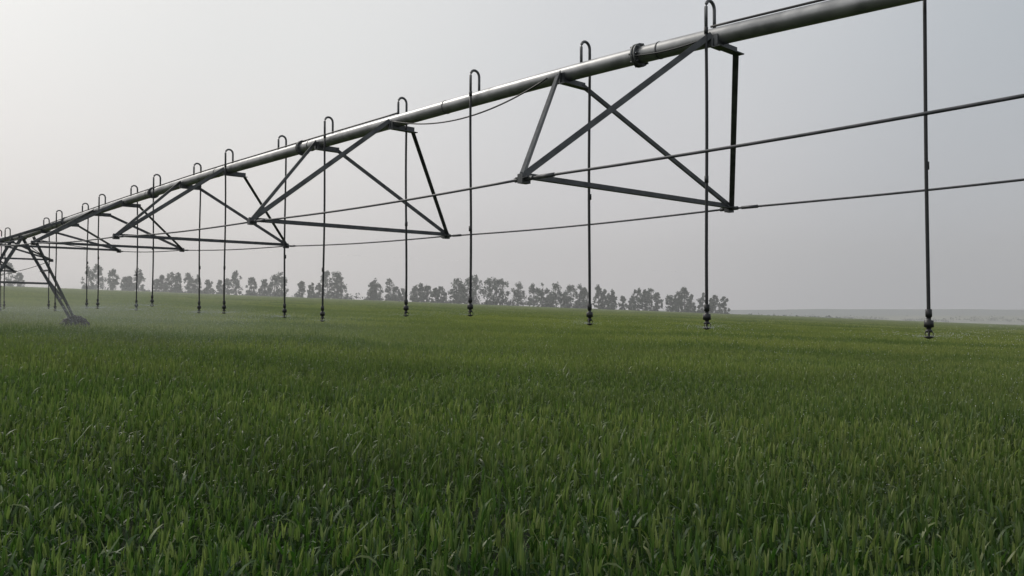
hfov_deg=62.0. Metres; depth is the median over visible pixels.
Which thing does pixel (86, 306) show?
water spray
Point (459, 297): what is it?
distant tree row
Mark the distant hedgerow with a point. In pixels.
(910, 319)
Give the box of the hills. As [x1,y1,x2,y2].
[669,309,1023,315]
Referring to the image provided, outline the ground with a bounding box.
[0,310,1023,575]
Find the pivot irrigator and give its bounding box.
[0,0,1023,338]
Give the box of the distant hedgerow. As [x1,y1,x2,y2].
[729,313,1023,321]
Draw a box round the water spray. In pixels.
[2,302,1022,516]
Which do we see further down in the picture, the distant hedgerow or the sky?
the distant hedgerow
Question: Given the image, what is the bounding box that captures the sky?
[0,0,1023,309]
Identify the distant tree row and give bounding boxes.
[1,262,729,313]
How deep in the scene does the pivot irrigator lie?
9.48 m
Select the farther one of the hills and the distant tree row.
the hills

